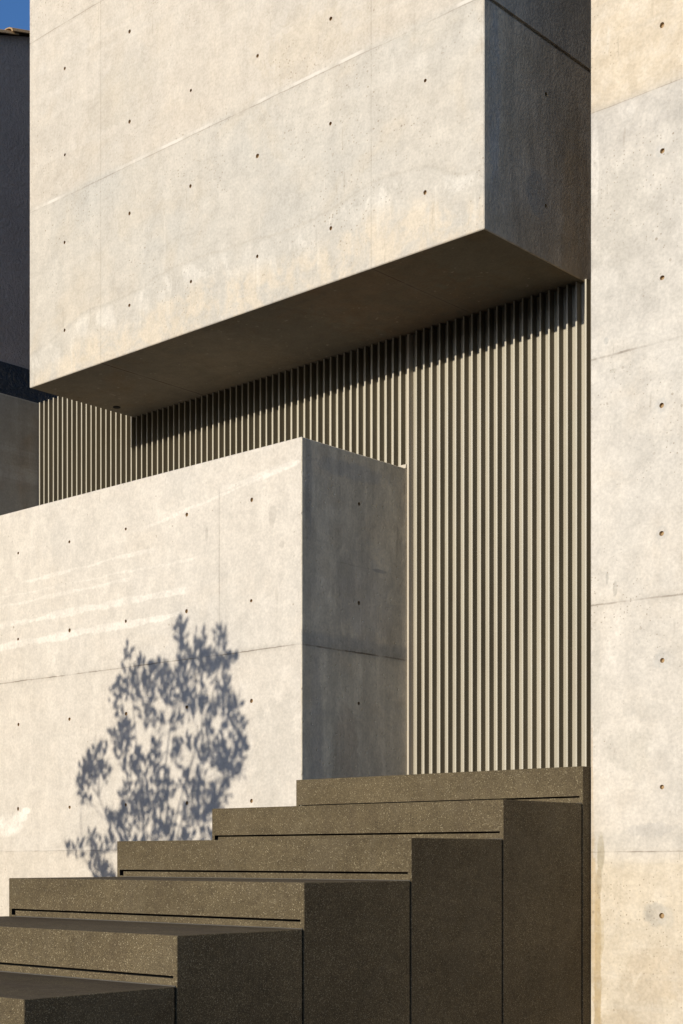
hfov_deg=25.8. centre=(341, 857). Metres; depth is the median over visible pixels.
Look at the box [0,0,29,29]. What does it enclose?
sky
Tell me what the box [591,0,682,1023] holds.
concrete wall
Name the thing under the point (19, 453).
concrete wall
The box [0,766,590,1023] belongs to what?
staircase
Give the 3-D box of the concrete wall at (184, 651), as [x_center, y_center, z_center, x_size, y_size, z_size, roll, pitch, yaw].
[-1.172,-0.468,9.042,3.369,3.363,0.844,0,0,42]
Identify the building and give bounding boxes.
[30,0,590,774]
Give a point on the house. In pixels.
(14, 212)
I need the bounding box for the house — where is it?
[0,27,56,402]
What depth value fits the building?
7.91 m
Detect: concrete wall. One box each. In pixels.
[0,393,38,514]
[0,437,406,915]
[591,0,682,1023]

